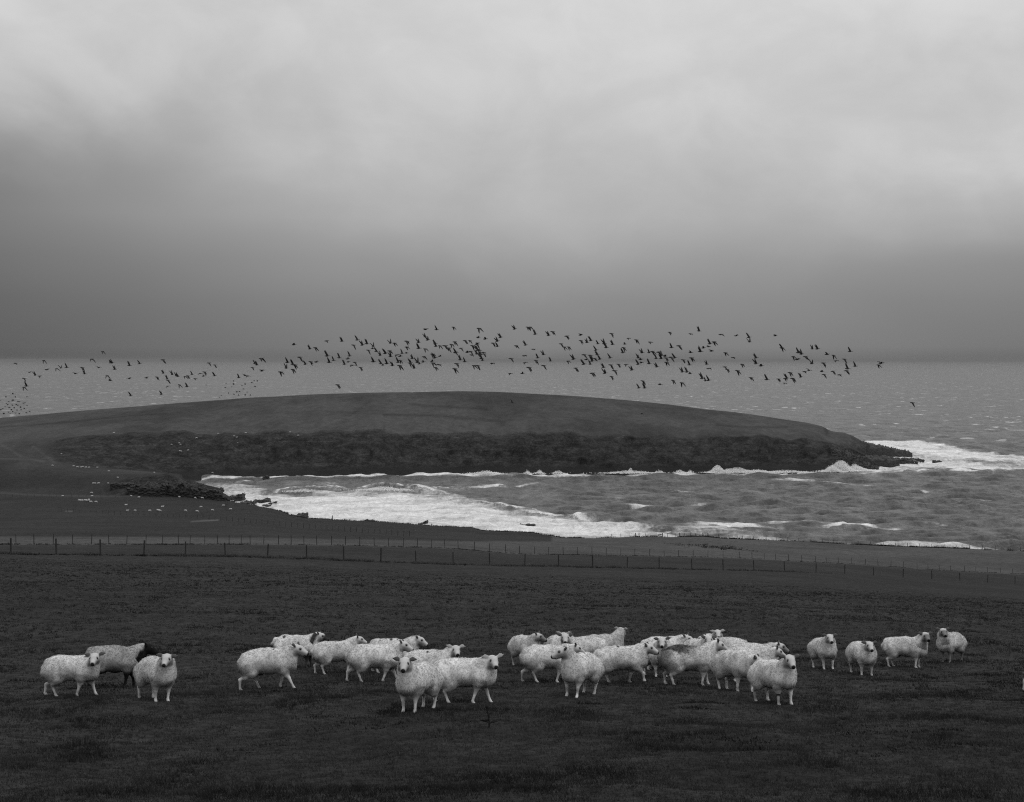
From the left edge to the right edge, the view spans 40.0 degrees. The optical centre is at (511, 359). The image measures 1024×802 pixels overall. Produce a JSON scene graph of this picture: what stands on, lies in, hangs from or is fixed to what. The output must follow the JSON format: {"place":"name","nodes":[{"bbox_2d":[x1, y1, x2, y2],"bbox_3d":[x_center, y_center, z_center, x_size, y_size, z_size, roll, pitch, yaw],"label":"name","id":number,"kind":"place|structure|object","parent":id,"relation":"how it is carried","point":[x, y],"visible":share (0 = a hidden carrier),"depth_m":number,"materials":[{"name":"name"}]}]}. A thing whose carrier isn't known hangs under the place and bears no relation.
{"place":"outdoors","nodes":[
{"label":"outdoors","id":0,"kind":"place"},
{"bbox_2d":[480,705,497,727],"bbox_3d":[-0.323,4.988,19.654,0.271,0.337,0.164,0,0,0],"label":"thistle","id":1,"kind":"object","parent":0,"point":[488,719],"visible":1,"depth_m":19.65,"materials":[{"name":"black plant"}]},
{"bbox_2d":[0,391,1023,801],"bbox_3d":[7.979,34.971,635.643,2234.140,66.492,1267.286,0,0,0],"label":"ground","id":2,"kind":"structure","parent":0,"point":[410,433],"depth_m":94.78,"materials":[{"name":"plant"}]},
{"bbox_2d":[40,652,105,696],"bbox_3d":[-8.416,6.024,26.976,1.314,0.857,0.642,-1,-8,6],"label":"sheep","id":3,"kind":"object","parent":2,"relation":"on","point":[59,669],"visible":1,"depth_m":26.81},
{"bbox_2d":[83,641,158,686],"bbox_3d":[-8.289,6.427,29.700,1.568,0.998,0.663,3,-10,-2],"label":"sheep","id":4,"kind":"object","parent":2,"relation":"on","point":[115,658],"visible":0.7,"depth_m":29.53},
{"bbox_2d":[110,480,135,489],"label":"rock outcrop","id":5,"kind":"object","parent":2,"relation":"on","point":[115,485],"visible":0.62,"depth_m":568.40,"materials":[{"name":"black stone"}]},
{"bbox_2d":[125,487,139,494],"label":"rock outcrop","id":6,"kind":"object","parent":2,"relation":"on","point":[132,491],"visible":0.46,"depth_m":558.59,"materials":[{"name":"grey stone"}]},
{"bbox_2d":[129,484,140,488],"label":"rock outcrop","id":7,"kind":"object","parent":2,"relation":"on","point":[135,486],"visible":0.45,"depth_m":559.91,"materials":[{"name":"black stone"}]},
{"bbox_2d":[138,480,167,496],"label":"rock outcrop","id":8,"kind":"object","parent":2,"relation":"on","point":[151,489],"visible":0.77,"depth_m":553.47,"materials":[{"name":"grey stone"}]},
{"bbox_2d":[132,653,177,701],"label":"sheep","id":9,"kind":"object","parent":2,"relation":"on","point":[158,672],"visible":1,"depth_m":24.73},
{"bbox_2d":[164,479,188,496],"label":"rock outcrop","id":10,"kind":"object","parent":2,"relation":"on","point":[173,489],"visible":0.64,"depth_m":555.65,"materials":[{"name":"black stone"}]},
{"bbox_2d":[180,482,208,497],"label":"rock outcrop","id":11,"kind":"object","parent":2,"relation":"on","point":[188,490],"visible":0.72,"depth_m":554.41,"materials":[{"name":"grey stone"}]},
{"bbox_2d":[194,487,223,499],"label":"rock outcrop","id":12,"kind":"object","parent":2,"relation":"on","point":[206,494],"visible":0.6,"depth_m":552.84,"materials":[{"name":"grey stone"}]},
{"bbox_2d":[213,492,230,500],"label":"rock outcrop","id":13,"kind":"object","parent":2,"relation":"on","point":[220,496],"visible":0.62,"depth_m":551.95,"materials":[{"name":"grey stone"}]},
{"bbox_2d":[237,641,308,689],"bbox_3d":[-4.626,5.937,27.265,1.433,0.891,0.604,-3,-6,3],"label":"sheep","id":14,"kind":"object","parent":2,"relation":"on","point":[254,664],"visible":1,"depth_m":27.09},
{"bbox_2d":[271,631,328,667],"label":"sheep","id":15,"kind":"object","parent":2,"relation":"on","point":[308,642],"visible":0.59,"depth_m":33.44},
{"bbox_2d":[309,633,366,673],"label":"sheep","id":16,"kind":"object","parent":2,"relation":"on","point":[325,653],"visible":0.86,"depth_m":31.99},
{"bbox_2d":[345,639,413,681],"bbox_3d":[-2.784,6.302,29.459,1.446,0.916,0.599,1,-11,-5],"label":"sheep","id":17,"kind":"object","parent":2,"relation":"on","point":[361,658],"visible":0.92,"depth_m":29.27},
{"bbox_2d":[369,634,427,672],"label":"sheep","id":18,"kind":"object","parent":2,"relation":"on","point":[415,642],"visible":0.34,"depth_m":32.13},
{"bbox_2d":[392,656,444,712],"bbox_3d":[-1.555,5.229,22.779,0.569,0.930,1.349,-4,-8,24],"label":"sheep","id":19,"kind":"object","parent":2,"relation":"on","point":[415,681],"visible":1,"depth_m":22.47},
{"bbox_2d":[402,644,465,663],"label":"sheep","id":20,"kind":"object","parent":2,"relation":"on","point":[431,656],"visible":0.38,"depth_m":27.71},
{"bbox_2d":[433,653,503,702],"bbox_3d":[-0.795,5.548,24.517,1.315,0.883,0.615,0,-8,4],"label":"sheep","id":21,"kind":"object","parent":2,"relation":"on","point":[477,674],"visible":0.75,"depth_m":24.35},
{"bbox_2d":[10,538,1012,581],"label":"wire fence","id":22,"kind":"object","parent":2,"relation":"on","point":[185,551],"visible":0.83,"depth_m":127.37,"materials":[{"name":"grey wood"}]},
{"bbox_2d":[0,555,1023,801],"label":"grass","id":23,"kind":"structure","parent":2,"relation":"on","point":[450,787],"depth_m":21.43,"materials":[{"name":"plant"}]},
{"bbox_2d":[0,501,1023,573],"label":"rough grass","id":24,"kind":"structure","parent":2,"relation":"on","point":[260,556],"depth_m":150.37,"materials":[{"name":"plant"}]},
{"bbox_2d":[15,534,1012,572],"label":"wire fence","id":25,"kind":"object","parent":2,"relation":"on","point":[190,538],"visible":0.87,"depth_m":183.67,"materials":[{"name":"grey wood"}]},
{"bbox_2d":[507,631,546,664],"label":"sheep","id":26,"kind":"object","parent":2,"relation":"on","point":[517,644],"visible":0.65,"depth_m":35.27},
{"bbox_2d":[519,643,584,681],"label":"sheep","id":27,"kind":"object","parent":2,"relation":"on","point":[534,658],"visible":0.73,"depth_m":29.70},
{"bbox_2d":[543,631,570,645],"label":"sheep","id":28,"kind":"object","parent":2,"relation":"on","point":[555,639],"visible":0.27,"depth_m":35.16},
{"bbox_2d":[551,646,604,697],"bbox_3d":[1.252,5.704,25.857,0.590,0.963,1.293,-1,-6,30],"label":"sheep","id":29,"kind":"object","parent":2,"relation":"on","point":[578,669],"visible":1,"depth_m":25.49},
{"bbox_2d":[557,633,608,653],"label":"sheep","id":30,"kind":"object","parent":2,"relation":"on","point":[591,644],"visible":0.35,"depth_m":33.61},
{"bbox_2d":[589,627,627,645],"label":"sheep","id":31,"kind":"object","parent":2,"relation":"on","point":[616,636],"visible":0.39,"depth_m":36.30},
{"bbox_2d":[593,642,658,681],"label":"sheep","id":32,"kind":"object","parent":2,"relation":"on","point":[632,659],"visible":0.87,"depth_m":29.41},
{"bbox_2d":[644,637,670,676],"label":"sheep","id":33,"kind":"object","parent":2,"relation":"on","point":[659,644],"visible":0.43,"depth_m":30.85},
{"bbox_2d":[640,632,692,669],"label":"sheep","id":34,"kind":"object","parent":2,"relation":"on","point":[678,639],"visible":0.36,"depth_m":34.46},
{"bbox_2d":[657,638,728,685],"bbox_3d":[3.698,6.171,28.749,1.488,0.987,0.620,0,-8,0],"label":"sheep","id":35,"kind":"object","parent":2,"relation":"on","point":[674,660],"visible":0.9,"depth_m":28.57},
{"bbox_2d":[683,635,716,645],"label":"sheep","id":36,"kind":"object","parent":2,"relation":"on","point":[697,641],"visible":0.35,"depth_m":34.01},
{"bbox_2d":[706,629,724,637],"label":"sheep","id":37,"kind":"object","parent":2,"relation":"on","point":[717,633],"visible":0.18,"depth_m":35.96},
{"bbox_2d":[698,634,746,651],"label":"sheep","id":38,"kind":"object","parent":2,"relation":"on","point":[728,641],"visible":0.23,"depth_m":34.57},
{"bbox_2d":[709,649,761,691],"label":"sheep","id":39,"kind":"object","parent":2,"relation":"on","point":[727,664],"visible":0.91,"depth_m":27.37},
{"bbox_2d":[728,645,785,681],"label":"sheep","id":40,"kind":"object","parent":2,"relation":"on","point":[770,652],"visible":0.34,"depth_m":29.87},
{"bbox_2d":[730,640,789,659],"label":"sheep","id":41,"kind":"object","parent":2,"relation":"on","point":[783,648],"visible":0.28,"depth_m":30.95},
{"bbox_2d":[747,654,800,704],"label":"sheep","id":42,"kind":"object","parent":2,"relation":"on","point":[777,676],"visible":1,"depth_m":24.59},
{"bbox_2d":[611,533,1017,549],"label":"wire fence","id":43,"kind":"object","parent":2,"relation":"on","point":[695,534],"visible":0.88,"depth_m":430.59,"materials":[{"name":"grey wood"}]},
{"bbox_2d":[807,633,837,669],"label":"sheep","id":44,"kind":"object","parent":2,"relation":"on","point":[823,649],"visible":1,"depth_m":33.91},
{"bbox_2d":[829,444,864,465],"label":"shore rock","id":45,"kind":"object","parent":2,"relation":"on","point":[848,458],"visible":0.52,"depth_m":780.67,"materials":[{"name":"black stone"}]},
{"bbox_2d":[851,461,871,468],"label":"shore rock","id":46,"kind":"object","parent":2,"relation":"on","point":[866,465],"visible":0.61,"depth_m":779.00,"materials":[{"name":"black stone"}]},
{"bbox_2d":[845,641,877,675],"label":"sheep","id":47,"kind":"object","parent":2,"relation":"on","point":[862,653],"visible":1,"depth_m":32.31},
{"bbox_2d":[861,454,899,467],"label":"shore rock","id":48,"kind":"object","parent":2,"relation":"on","point":[884,461],"visible":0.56,"depth_m":803.33,"materials":[{"name":"black stone"}]},
{"bbox_2d":[861,441,912,456],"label":"shore rock","id":49,"kind":"object","parent":2,"relation":"on","point":[873,449],"visible":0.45,"depth_m":877.96,"materials":[{"name":"black stone"}]},
{"bbox_2d":[881,631,932,667],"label":"sheep","id":50,"kind":"object","parent":2,"relation":"on","point":[915,648],"visible":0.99,"depth_m":34.67},
{"bbox_2d":[935,627,966,662],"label":"sheep","id":51,"kind":"object","parent":2,"relation":"on","point":[950,643],"visible":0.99,"depth_m":36.27},
{"bbox_2d":[0,361,1023,550],"bbox_3d":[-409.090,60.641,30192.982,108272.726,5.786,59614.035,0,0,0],"label":"sea","id":52,"kind":"structure","parent":0,"point":[968,490],"depth_m":943.84,"materials":[{"name":"grey liquid"}]},
{"bbox_2d":[231,492,245,501],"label":"shore rock","id":53,"kind":"object","parent":52,"relation":"in","point":[238,497],"visible":0.38,"depth_m":601.98,"materials":[{"name":"grey stone"}]},
{"bbox_2d":[240,499,256,504],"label":"shore rock","id":54,"kind":"object","parent":52,"relation":"in","point":[249,502],"visible":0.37,"depth_m":581.10,"materials":[{"name":"grey stone"}]},
{"bbox_2d":[256,498,270,502],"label":"shore rock","id":55,"kind":"object","parent":52,"relation":"in","point":[265,500],"visible":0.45,"depth_m":596.74,"materials":[{"name":"grey stone"}]},
{"bbox_2d":[291,512,308,517],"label":"shore rock","id":56,"kind":"object","parent":52,"relation":"in","point":[303,514],"visible":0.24,"depth_m":527.28,"materials":[{"name":"grey stone"}]},
{"bbox_2d":[520,523,535,525],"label":"shore rock","id":57,"kind":"object","parent":52,"relation":"in","point":[528,524],"visible":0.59,"depth_m":508.97,"materials":[{"name":"grey stone"}]},
{"bbox_2d":[250,441,943,505],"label":"sea spray","id":58,"kind":"object","parent":52,"relation":"on","point":[842,468],"visible":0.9,"depth_m":748.35,"materials":[{"name":"white liquid"}]},
{"bbox_2d":[895,457,917,463],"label":"shore rock","id":59,"kind":"object","parent":52,"relation":"in","point":[904,460],"visible":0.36,"depth_m":820.47,"materials":[{"name":"black stone"}]},
{"bbox_2d":[909,457,924,462],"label":"shore rock","id":60,"kind":"object","parent":52,"relation":"in","point":[920,460],"visible":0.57,"depth_m":830.12,"materials":[{"name":"black stone"}]},
{"bbox_2d":[0,0,1023,360],"label":"sky","id":61,"kind":"structure","parent":0,"point":[181,180],"materials":[{"name":"grey"}]}
]}

